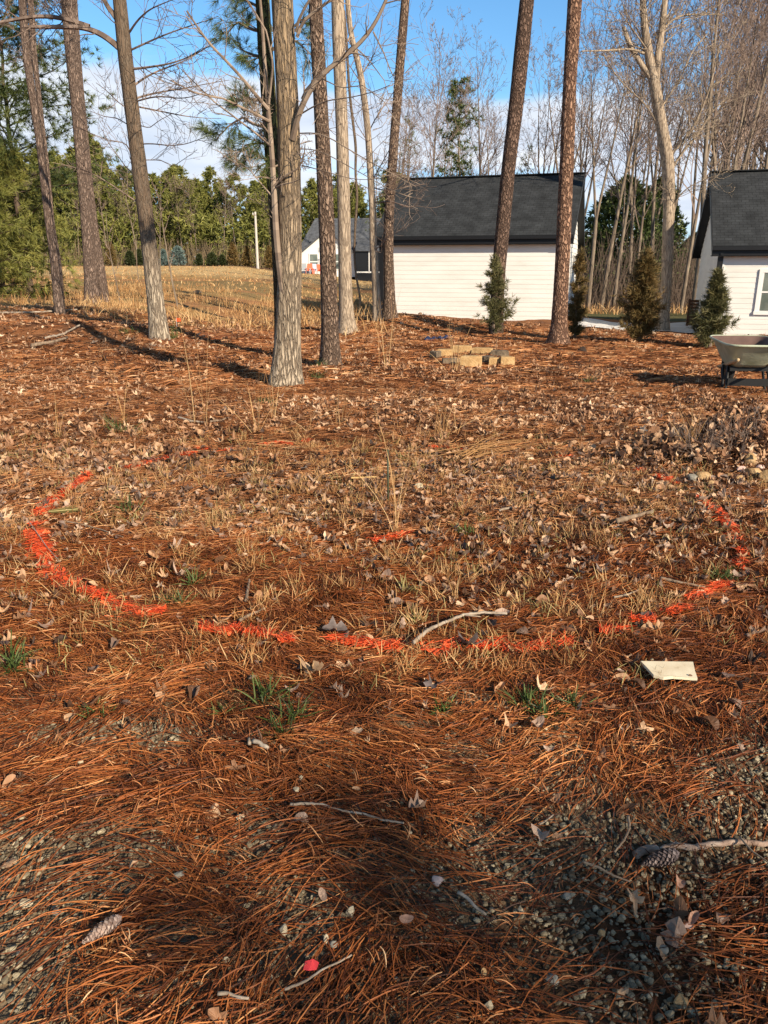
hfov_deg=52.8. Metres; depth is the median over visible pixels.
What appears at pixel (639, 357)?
pine straw
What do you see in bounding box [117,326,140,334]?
grass tuft
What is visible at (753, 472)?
rock
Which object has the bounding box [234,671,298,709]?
grass tuft
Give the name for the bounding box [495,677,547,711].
grass tuft
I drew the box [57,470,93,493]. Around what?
paint mark
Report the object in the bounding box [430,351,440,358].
concrete block
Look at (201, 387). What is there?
dry weed
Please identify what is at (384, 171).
pine tree
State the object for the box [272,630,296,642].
paint mark
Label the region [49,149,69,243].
pine tree
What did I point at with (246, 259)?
cedar shrub
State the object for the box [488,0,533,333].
pine tree
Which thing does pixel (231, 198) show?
bare tree
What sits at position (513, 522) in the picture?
dry weed
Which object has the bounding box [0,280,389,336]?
dry grass
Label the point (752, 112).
bare tree
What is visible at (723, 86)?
bare tree
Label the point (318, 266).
lawn chair
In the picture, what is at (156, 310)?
bare tree
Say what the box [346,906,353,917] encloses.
stone
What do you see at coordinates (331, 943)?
stone
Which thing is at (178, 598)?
grass tuft
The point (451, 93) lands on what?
pine tree
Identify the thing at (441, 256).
garage
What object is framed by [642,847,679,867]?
pine cone
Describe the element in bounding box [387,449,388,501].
garden stake
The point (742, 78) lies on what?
bare tree
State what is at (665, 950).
stone
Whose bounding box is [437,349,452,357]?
concrete block
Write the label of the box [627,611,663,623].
paint mark
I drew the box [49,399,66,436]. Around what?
dry weed
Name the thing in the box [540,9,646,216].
bare tree
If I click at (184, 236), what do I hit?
pine tree
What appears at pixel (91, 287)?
pine tree
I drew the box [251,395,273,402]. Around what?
grass tuft
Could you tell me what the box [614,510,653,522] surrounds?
twig
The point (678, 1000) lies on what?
stone
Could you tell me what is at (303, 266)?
lawn chair
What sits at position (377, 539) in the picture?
paint mark
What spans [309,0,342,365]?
pine tree
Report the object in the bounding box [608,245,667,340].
young evergreen
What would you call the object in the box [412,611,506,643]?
twig
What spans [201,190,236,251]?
pine tree
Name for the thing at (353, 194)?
pine tree
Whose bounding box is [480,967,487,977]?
stone
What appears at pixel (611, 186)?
bare tree
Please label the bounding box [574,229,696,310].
undergrowth
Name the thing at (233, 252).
cedar shrub
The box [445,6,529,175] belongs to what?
bare tree
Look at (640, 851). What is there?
fallen branch
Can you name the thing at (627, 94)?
bare tree
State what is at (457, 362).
dry weed
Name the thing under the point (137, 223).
pine tree
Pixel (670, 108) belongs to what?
bare tree
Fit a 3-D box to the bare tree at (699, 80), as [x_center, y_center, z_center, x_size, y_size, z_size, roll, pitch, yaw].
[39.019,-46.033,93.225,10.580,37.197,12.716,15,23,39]
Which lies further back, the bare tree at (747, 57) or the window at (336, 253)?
the window at (336, 253)
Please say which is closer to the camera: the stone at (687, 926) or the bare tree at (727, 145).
the stone at (687, 926)
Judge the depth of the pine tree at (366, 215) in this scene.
117.24 m
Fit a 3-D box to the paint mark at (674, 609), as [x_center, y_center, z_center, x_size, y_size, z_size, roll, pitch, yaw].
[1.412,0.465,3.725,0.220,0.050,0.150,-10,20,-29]
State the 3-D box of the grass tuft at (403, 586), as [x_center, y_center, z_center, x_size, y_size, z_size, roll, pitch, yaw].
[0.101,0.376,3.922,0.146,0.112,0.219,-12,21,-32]
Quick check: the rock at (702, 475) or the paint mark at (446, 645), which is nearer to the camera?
the paint mark at (446, 645)
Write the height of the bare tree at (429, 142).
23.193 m
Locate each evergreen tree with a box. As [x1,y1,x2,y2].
[578,174,692,300]
[583,231,626,294]
[651,174,694,261]
[659,247,694,294]
[683,232,696,259]
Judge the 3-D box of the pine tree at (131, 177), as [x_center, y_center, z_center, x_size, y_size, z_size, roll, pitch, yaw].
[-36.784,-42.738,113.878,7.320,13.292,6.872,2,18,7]
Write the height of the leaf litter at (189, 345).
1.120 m
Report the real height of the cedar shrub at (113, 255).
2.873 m
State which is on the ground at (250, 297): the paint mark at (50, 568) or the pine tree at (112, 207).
the pine tree at (112, 207)
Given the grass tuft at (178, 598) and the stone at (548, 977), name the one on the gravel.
the stone at (548, 977)
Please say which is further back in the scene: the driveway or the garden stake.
the driveway
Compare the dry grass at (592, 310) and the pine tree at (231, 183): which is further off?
the pine tree at (231, 183)
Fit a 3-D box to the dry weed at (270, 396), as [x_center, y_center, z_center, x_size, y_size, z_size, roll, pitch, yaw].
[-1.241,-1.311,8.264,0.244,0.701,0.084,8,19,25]
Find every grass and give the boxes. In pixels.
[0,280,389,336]
[0,422,767,685]
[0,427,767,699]
[5,265,371,303]
[583,302,687,314]
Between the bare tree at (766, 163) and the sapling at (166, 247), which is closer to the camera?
the sapling at (166, 247)
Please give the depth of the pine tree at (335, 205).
109.83 m
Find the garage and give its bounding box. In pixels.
[377,172,584,320]
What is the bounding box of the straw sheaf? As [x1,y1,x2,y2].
[429,431,537,464]
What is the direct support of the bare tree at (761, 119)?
on the ground at (250, 297)
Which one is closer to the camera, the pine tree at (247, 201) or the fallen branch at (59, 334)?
the fallen branch at (59, 334)
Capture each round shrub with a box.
[124,250,135,265]
[135,249,142,265]
[194,253,202,265]
[204,252,218,265]
[218,254,226,265]
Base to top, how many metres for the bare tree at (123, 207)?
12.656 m
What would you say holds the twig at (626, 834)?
on the gravel
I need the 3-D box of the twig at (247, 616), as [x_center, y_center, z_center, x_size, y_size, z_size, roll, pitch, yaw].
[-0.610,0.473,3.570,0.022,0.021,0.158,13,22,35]
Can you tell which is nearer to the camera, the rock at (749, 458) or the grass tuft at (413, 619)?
the grass tuft at (413, 619)
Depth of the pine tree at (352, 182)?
121.46 m
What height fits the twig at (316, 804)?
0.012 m
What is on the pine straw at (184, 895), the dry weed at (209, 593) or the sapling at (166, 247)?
the dry weed at (209, 593)
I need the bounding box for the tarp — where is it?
[424,335,451,340]
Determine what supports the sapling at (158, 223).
on the ground at (250, 297)
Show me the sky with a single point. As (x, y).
(499, 18)
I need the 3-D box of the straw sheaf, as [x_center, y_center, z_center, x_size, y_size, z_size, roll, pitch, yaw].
[1.044,-0.607,7.061,0.579,0.076,1.366,16,24,42]
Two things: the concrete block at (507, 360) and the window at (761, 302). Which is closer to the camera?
the concrete block at (507, 360)
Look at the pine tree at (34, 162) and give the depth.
109.44 m
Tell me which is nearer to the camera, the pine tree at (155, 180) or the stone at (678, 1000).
the stone at (678, 1000)
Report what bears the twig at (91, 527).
on the pine straw at (184, 895)
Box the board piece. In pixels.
[640,661,696,679]
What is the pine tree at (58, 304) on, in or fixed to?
on the ground at (250, 297)
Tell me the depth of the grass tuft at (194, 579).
4.03 m
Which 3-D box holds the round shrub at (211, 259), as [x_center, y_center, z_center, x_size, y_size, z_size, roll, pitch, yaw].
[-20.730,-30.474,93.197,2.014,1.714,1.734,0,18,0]
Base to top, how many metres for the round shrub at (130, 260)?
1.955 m
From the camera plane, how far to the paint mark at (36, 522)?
4.90 m
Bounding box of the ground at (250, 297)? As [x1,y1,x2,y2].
[0,265,767,1023]
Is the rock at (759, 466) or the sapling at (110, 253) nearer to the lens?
the rock at (759, 466)
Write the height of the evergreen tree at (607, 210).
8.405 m
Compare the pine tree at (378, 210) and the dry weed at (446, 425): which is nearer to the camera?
the dry weed at (446, 425)
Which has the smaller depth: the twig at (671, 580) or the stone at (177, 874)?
the stone at (177, 874)
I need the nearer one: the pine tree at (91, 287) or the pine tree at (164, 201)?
the pine tree at (91, 287)
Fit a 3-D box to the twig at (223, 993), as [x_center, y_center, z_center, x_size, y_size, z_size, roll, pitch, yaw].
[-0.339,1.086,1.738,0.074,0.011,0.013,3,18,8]
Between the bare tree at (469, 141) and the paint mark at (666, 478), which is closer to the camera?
the paint mark at (666, 478)
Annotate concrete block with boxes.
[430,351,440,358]
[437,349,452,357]
[442,358,459,363]
[452,345,471,352]
[460,355,481,367]
[471,347,492,354]
[482,355,493,364]
[489,357,500,366]
[491,350,508,355]
[500,356,514,366]
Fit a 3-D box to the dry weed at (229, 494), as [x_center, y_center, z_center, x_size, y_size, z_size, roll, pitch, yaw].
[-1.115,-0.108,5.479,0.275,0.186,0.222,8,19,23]
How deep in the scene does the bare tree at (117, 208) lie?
98.77 m
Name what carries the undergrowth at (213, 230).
on the ground at (250, 297)
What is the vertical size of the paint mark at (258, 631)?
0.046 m
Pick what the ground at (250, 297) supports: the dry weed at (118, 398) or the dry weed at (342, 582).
the dry weed at (118, 398)
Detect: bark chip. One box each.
[399,914,413,922]
[676,874,685,887]
[688,910,699,924]
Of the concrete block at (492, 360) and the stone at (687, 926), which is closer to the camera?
the stone at (687, 926)
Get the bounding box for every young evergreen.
[473,253,519,333]
[568,247,590,336]
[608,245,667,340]
[685,266,742,347]
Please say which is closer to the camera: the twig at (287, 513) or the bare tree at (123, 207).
the twig at (287, 513)
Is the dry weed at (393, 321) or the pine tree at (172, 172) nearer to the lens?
the dry weed at (393, 321)
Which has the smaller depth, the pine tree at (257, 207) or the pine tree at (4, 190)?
the pine tree at (4, 190)
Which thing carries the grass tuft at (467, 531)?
on the ground at (250, 297)
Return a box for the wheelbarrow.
[709,335,767,393]
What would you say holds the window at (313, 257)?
in the house at (310, 249)
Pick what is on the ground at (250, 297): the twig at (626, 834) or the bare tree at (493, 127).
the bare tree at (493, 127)
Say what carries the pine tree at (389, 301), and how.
on the ground at (250, 297)
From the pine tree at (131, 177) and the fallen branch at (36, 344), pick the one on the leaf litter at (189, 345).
the fallen branch at (36, 344)
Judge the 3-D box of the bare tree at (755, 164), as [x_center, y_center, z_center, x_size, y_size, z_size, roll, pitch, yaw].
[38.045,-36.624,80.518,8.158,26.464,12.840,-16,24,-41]
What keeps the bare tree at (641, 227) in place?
on the ground at (250, 297)
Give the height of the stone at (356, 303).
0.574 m
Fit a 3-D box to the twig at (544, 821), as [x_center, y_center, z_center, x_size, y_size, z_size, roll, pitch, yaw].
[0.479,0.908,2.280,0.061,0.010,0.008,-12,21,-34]
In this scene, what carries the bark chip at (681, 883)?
on the pine straw at (184, 895)
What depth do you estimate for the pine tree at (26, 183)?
104.87 m
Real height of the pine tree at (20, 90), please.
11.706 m
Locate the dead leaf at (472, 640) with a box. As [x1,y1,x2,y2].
[458,631,485,644]
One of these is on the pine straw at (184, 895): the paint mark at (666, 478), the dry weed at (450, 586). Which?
the dry weed at (450, 586)
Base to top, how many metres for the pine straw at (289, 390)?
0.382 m
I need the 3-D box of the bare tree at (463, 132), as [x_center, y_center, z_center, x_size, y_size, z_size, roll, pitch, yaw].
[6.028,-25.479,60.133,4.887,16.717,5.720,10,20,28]
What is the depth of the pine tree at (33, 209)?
28.97 m
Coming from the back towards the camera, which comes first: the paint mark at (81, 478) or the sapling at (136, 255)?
the sapling at (136, 255)
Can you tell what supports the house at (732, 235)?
on the ground at (250, 297)
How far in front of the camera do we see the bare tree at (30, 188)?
97.50 m
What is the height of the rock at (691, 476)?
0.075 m
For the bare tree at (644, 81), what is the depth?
41.75 m
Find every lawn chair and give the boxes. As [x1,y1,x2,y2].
[302,263,306,273]
[305,264,313,273]
[309,264,317,273]
[313,264,319,273]
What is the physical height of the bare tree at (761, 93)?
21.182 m
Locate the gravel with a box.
[0,657,767,1023]
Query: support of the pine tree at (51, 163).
on the ground at (250, 297)
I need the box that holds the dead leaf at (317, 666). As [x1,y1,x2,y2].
[298,656,332,670]
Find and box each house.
[302,218,380,281]
[692,169,767,334]
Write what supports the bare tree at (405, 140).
on the ground at (250, 297)
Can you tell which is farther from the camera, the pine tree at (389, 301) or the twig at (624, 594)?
the pine tree at (389, 301)
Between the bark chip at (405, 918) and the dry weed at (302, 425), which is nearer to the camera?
the bark chip at (405, 918)
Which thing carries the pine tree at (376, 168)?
on the ground at (250, 297)
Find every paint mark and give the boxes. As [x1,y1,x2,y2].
[22,527,63,563]
[26,560,84,588]
[27,511,50,526]
[29,493,64,513]
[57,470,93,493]
[69,583,168,616]
[125,451,197,467]
[191,619,244,636]
[237,623,276,638]
[257,438,311,445]
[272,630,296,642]
[319,632,408,655]
[366,530,412,543]
[417,636,461,658]
[466,631,582,653]
[595,622,630,634]
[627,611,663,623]
[655,472,677,484]
[658,601,695,618]
[684,576,738,603]
[694,493,749,571]
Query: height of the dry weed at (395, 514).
0.836 m
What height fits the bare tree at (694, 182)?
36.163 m
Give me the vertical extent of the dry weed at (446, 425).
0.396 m
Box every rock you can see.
[686,474,696,480]
[695,471,710,481]
[744,453,756,465]
[745,468,761,477]
[755,464,764,468]
[758,469,767,481]
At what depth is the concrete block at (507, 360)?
12.71 m
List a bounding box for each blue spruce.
[159,249,167,265]
[169,245,186,265]
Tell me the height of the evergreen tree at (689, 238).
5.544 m
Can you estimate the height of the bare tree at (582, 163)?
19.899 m
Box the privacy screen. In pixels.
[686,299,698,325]
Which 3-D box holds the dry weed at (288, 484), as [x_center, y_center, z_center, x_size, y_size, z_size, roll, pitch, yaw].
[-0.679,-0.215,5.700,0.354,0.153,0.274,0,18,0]
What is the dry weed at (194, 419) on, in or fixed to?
on the ground at (250, 297)
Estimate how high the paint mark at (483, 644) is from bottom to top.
0.062 m
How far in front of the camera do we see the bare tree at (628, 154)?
42.92 m
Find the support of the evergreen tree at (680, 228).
on the ground at (250, 297)
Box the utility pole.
[252,212,258,268]
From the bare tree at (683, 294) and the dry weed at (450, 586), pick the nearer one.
the dry weed at (450, 586)
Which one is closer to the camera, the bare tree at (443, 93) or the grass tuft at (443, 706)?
the grass tuft at (443, 706)
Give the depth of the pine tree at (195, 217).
113.51 m
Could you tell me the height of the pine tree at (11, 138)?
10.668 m
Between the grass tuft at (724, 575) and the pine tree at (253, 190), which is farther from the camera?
the pine tree at (253, 190)
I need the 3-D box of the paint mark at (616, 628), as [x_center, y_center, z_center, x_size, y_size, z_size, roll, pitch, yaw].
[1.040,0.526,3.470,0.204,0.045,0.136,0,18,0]
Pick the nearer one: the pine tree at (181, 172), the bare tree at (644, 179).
the bare tree at (644, 179)
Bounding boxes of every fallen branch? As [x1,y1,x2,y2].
[0,309,76,313]
[30,336,68,346]
[44,324,79,338]
[632,838,767,858]
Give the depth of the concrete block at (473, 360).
12.70 m
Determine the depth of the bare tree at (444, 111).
91.56 m
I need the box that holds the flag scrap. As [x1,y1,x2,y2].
[303,959,318,970]
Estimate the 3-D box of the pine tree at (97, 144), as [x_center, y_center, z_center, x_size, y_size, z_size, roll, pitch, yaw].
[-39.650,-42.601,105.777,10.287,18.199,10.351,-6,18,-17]
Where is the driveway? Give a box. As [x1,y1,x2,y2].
[580,318,693,332]
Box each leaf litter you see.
[0,303,767,372]
[0,360,767,471]
[0,442,767,1023]
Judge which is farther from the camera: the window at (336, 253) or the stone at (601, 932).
the window at (336, 253)
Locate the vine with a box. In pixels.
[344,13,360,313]
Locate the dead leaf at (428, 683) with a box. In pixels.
[423,671,444,688]
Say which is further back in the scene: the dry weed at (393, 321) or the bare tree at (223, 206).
the bare tree at (223, 206)
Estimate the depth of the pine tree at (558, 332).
16.22 m
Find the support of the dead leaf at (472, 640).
on the paint mark at (483, 644)
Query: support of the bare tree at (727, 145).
on the ground at (250, 297)
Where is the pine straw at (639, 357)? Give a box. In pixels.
[0,306,766,390]
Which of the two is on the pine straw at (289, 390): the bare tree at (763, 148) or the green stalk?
the green stalk
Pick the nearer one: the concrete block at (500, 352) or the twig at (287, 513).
the twig at (287, 513)
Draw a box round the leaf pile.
[536,402,767,476]
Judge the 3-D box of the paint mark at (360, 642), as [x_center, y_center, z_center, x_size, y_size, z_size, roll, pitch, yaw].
[-0.084,0.564,3.335,0.413,0.057,0.157,7,19,20]
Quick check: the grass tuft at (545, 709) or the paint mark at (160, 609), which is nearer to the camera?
the grass tuft at (545, 709)
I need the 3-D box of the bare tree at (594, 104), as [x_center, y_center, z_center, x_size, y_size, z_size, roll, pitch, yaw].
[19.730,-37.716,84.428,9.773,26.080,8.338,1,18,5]
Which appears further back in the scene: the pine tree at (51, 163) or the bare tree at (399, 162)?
the pine tree at (51, 163)
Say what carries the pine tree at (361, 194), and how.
on the ground at (250, 297)
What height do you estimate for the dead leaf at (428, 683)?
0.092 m
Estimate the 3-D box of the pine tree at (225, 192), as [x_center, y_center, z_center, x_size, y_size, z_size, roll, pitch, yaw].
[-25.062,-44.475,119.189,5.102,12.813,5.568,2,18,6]
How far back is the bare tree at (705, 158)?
36.55 m
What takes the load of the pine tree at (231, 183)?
on the ground at (250, 297)
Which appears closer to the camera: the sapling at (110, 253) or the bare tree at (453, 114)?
the sapling at (110, 253)
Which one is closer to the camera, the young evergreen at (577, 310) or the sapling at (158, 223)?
the young evergreen at (577, 310)
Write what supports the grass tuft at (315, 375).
on the ground at (250, 297)
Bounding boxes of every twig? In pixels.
[29,522,59,561]
[63,520,122,537]
[177,416,203,422]
[217,991,248,999]
[238,607,265,621]
[244,578,250,600]
[251,738,268,748]
[281,512,309,515]
[284,954,351,990]
[290,802,403,823]
[351,476,376,478]
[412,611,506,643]
[457,890,486,915]
[498,506,516,511]
[539,814,553,824]
[582,860,629,881]
[613,589,638,597]
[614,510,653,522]
[614,815,630,852]
[660,576,704,586]
[739,836,767,862]
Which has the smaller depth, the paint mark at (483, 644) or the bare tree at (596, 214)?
the paint mark at (483, 644)
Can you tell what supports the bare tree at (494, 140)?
on the ground at (250, 297)
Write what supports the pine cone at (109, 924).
on the pine straw at (184, 895)
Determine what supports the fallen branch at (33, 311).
on the leaf litter at (189, 345)
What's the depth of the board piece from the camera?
3.07 m
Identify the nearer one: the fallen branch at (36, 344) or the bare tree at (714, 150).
the fallen branch at (36, 344)
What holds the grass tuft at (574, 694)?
on the ground at (250, 297)
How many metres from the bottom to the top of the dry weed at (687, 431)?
0.489 m
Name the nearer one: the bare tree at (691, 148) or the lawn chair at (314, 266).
the bare tree at (691, 148)
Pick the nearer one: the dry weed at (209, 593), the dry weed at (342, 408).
the dry weed at (209, 593)
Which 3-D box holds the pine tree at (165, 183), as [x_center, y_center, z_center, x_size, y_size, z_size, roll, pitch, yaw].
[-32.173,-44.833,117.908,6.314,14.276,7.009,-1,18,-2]
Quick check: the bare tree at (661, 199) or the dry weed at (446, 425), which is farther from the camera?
the bare tree at (661, 199)
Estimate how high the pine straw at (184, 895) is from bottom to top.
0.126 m
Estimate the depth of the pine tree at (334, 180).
129.77 m
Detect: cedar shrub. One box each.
[104,242,118,265]
[226,242,239,265]
[240,246,254,266]
[262,245,272,268]
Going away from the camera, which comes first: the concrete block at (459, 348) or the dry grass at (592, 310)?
the concrete block at (459, 348)
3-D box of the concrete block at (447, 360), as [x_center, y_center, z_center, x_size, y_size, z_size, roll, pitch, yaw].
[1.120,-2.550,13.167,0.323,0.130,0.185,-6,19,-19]
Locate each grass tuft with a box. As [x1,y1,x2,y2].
[0,631,59,675]
[77,695,116,718]
[98,411,148,432]
[108,493,146,518]
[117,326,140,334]
[117,508,148,525]
[155,585,195,605]
[168,322,186,338]
[175,565,214,588]
[209,696,240,716]
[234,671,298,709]
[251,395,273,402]
[255,710,304,741]
[256,687,327,738]
[307,368,328,378]
[311,358,327,365]
[389,574,420,595]
[405,605,441,624]
[431,691,467,721]
[452,521,479,535]
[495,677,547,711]
[519,690,566,729]
[547,684,598,717]
[697,562,750,597]
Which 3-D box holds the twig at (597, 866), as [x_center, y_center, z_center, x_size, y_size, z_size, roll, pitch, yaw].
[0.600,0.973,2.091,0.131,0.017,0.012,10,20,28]
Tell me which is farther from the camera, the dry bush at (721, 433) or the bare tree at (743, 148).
the bare tree at (743, 148)
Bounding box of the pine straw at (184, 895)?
[0,513,767,1023]
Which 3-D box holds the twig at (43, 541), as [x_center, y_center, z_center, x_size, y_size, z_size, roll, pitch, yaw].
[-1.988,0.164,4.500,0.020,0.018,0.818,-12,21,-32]
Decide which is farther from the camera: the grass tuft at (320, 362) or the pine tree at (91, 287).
the pine tree at (91, 287)
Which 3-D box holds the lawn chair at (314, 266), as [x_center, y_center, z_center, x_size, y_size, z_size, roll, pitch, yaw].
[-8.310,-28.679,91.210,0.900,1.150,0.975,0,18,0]
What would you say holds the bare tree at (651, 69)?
on the ground at (250, 297)
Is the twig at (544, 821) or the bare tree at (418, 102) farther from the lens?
the bare tree at (418, 102)
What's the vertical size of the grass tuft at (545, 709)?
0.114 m
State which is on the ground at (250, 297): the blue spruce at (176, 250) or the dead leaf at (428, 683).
the blue spruce at (176, 250)
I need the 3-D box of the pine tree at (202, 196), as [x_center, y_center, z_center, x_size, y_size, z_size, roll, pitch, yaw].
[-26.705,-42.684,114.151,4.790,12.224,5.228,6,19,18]
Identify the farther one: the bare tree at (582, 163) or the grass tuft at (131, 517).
the bare tree at (582, 163)
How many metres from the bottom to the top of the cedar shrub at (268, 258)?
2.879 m
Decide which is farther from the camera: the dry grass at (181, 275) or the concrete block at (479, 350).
the dry grass at (181, 275)
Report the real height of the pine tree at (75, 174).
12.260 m
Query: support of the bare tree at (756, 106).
on the ground at (250, 297)
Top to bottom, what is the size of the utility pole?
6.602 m
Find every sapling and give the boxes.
[100,203,119,299]
[133,228,138,279]
[151,179,177,308]
[152,179,168,272]
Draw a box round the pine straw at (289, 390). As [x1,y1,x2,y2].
[0,379,767,547]
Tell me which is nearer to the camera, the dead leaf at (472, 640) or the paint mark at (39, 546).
the dead leaf at (472, 640)
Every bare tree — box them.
[0,0,233,339]
[21,168,39,233]
[65,188,80,264]
[92,171,110,264]
[107,190,128,254]
[109,161,137,249]
[156,0,429,388]
[157,165,191,249]
[173,174,199,253]
[213,170,246,242]
[213,174,233,249]
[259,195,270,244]
[304,0,439,321]
[331,0,357,334]
[374,78,450,197]
[374,94,428,190]
[386,0,482,176]
[386,98,425,177]
[403,67,451,176]
[405,97,453,174]
[418,53,476,175]
[420,62,480,175]
[434,56,494,176]
[441,87,500,175]
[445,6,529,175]
[458,84,532,174]
[460,90,528,174]
[495,18,604,173]
[526,32,622,172]
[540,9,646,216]
[551,0,639,190]
[560,0,659,308]
[562,0,759,330]
[580,0,680,308]
[583,42,675,306]
[586,17,688,236]
[591,0,713,276]
[597,0,691,310]
[600,55,674,288]
[607,56,694,183]
[623,0,767,312]
[625,0,704,254]
[625,19,710,231]
[630,49,707,177]
[644,23,736,209]
[648,0,737,203]
[661,0,767,170]
[664,0,744,179]
[667,0,767,160]
[669,0,761,234]
[669,5,767,179]
[674,0,767,299]
[675,1,762,169]
[676,0,767,169]
[686,15,765,169]
[688,0,766,167]
[690,56,766,168]
[695,0,766,169]
[698,0,767,169]
[706,1,767,167]
[710,0,767,169]
[710,2,765,168]
[712,0,767,169]
[714,1,767,169]
[721,0,767,166]
[723,0,767,163]
[733,0,767,168]
[733,25,767,168]
[744,22,766,168]
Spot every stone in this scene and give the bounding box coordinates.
[19,898,32,906]
[174,871,183,878]
[279,924,286,935]
[323,934,328,944]
[329,941,337,948]
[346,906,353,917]
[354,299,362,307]
[432,875,442,886]
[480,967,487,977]
[484,1000,492,1010]
[545,973,558,985]
[563,892,570,899]
[598,929,604,936]
[656,945,668,953]
[673,993,688,1004]
[684,923,693,928]
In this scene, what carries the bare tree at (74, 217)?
on the ground at (250, 297)
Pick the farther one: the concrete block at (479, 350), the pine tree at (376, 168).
the pine tree at (376, 168)
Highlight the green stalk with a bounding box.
[48,505,78,512]
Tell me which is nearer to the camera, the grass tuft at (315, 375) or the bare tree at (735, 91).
the grass tuft at (315, 375)
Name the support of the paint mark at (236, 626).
on the pine straw at (184, 895)
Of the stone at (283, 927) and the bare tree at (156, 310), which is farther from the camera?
the bare tree at (156, 310)
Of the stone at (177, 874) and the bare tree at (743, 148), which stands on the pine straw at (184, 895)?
the stone at (177, 874)
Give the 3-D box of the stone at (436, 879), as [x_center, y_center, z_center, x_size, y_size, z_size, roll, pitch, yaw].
[0.142,0.985,2.068,0.029,0.034,0.026,9,20,26]
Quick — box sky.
[0,0,767,257]
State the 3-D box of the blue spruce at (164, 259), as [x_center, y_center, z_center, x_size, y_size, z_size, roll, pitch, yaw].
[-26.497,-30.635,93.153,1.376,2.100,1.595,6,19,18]
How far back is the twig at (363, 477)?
6.04 m
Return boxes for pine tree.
[0,0,133,296]
[0,58,33,161]
[0,133,83,299]
[0,151,66,298]
[13,180,42,241]
[18,0,66,314]
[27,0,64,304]
[29,148,64,235]
[38,161,61,253]
[39,147,101,255]
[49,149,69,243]
[52,172,71,244]
[61,0,99,304]
[61,131,127,246]
[64,172,97,241]
[75,0,109,301]
[97,168,122,242]
[102,164,137,264]
[102,182,132,255]
[107,175,135,218]
[126,172,179,255]
[130,189,168,250]
[152,167,200,264]
[156,169,184,248]
[157,171,182,245]
[162,164,195,251]
[173,175,209,254]
[182,178,211,253]
[187,0,332,337]
[188,178,211,246]
[191,196,215,253]
[197,165,229,246]
[198,186,216,243]
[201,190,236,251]
[212,178,229,237]
[213,172,251,248]
[231,184,257,252]
[240,196,270,265]
[241,179,260,236]
[247,169,265,224]
[252,178,270,244]
[301,176,317,240]
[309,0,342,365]
[332,172,336,188]
[333,192,337,217]
[350,181,368,216]
[350,183,368,217]
[350,184,367,216]
[350,196,368,217]
[365,160,385,231]
[376,169,386,213]
[376,198,384,216]
[382,0,409,320]
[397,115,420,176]
[423,76,484,176]
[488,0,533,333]
[517,143,535,173]
[545,0,581,345]
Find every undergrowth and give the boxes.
[1,209,307,265]
[8,237,354,277]
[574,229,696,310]
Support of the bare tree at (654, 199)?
on the ground at (250, 297)
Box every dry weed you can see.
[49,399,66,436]
[99,346,127,424]
[176,321,208,422]
[180,327,212,424]
[195,585,220,601]
[216,362,283,433]
[218,487,240,499]
[263,359,278,416]
[271,403,318,432]
[271,477,301,490]
[282,579,317,604]
[328,569,359,589]
[329,386,354,425]
[345,400,425,536]
[371,302,404,363]
[389,286,401,339]
[417,400,478,435]
[419,562,459,599]
[428,316,476,370]
[492,495,551,536]
[664,399,717,450]
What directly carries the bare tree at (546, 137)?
on the ground at (250, 297)
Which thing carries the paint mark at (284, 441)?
on the ground at (250, 297)
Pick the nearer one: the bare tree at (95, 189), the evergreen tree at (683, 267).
the evergreen tree at (683, 267)
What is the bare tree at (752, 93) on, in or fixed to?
on the ground at (250, 297)
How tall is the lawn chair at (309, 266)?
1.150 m
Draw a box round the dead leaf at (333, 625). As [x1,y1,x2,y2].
[322,616,346,630]
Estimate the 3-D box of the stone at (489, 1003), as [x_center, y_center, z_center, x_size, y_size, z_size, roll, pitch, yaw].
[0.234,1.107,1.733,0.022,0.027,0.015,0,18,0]
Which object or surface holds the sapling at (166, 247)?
on the ground at (250, 297)
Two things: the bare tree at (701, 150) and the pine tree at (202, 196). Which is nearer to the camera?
the bare tree at (701, 150)
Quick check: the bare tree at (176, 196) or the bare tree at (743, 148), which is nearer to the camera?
the bare tree at (743, 148)
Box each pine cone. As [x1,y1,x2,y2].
[82,914,121,943]
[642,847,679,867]
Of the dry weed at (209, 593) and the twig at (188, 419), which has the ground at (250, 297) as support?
the twig at (188, 419)
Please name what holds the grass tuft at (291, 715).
on the ground at (250, 297)
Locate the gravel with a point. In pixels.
(636, 983)
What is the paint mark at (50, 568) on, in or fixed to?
on the pine straw at (184, 895)
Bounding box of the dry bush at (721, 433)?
[670,399,767,459]
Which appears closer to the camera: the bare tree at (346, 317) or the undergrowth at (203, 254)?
the bare tree at (346, 317)
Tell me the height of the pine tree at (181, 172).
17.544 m
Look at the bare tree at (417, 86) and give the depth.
66.19 m
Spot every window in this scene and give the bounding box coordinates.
[309,253,318,263]
[336,253,337,269]
[753,269,767,314]
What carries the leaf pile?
on the ground at (250, 297)
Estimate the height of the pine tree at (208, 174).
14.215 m

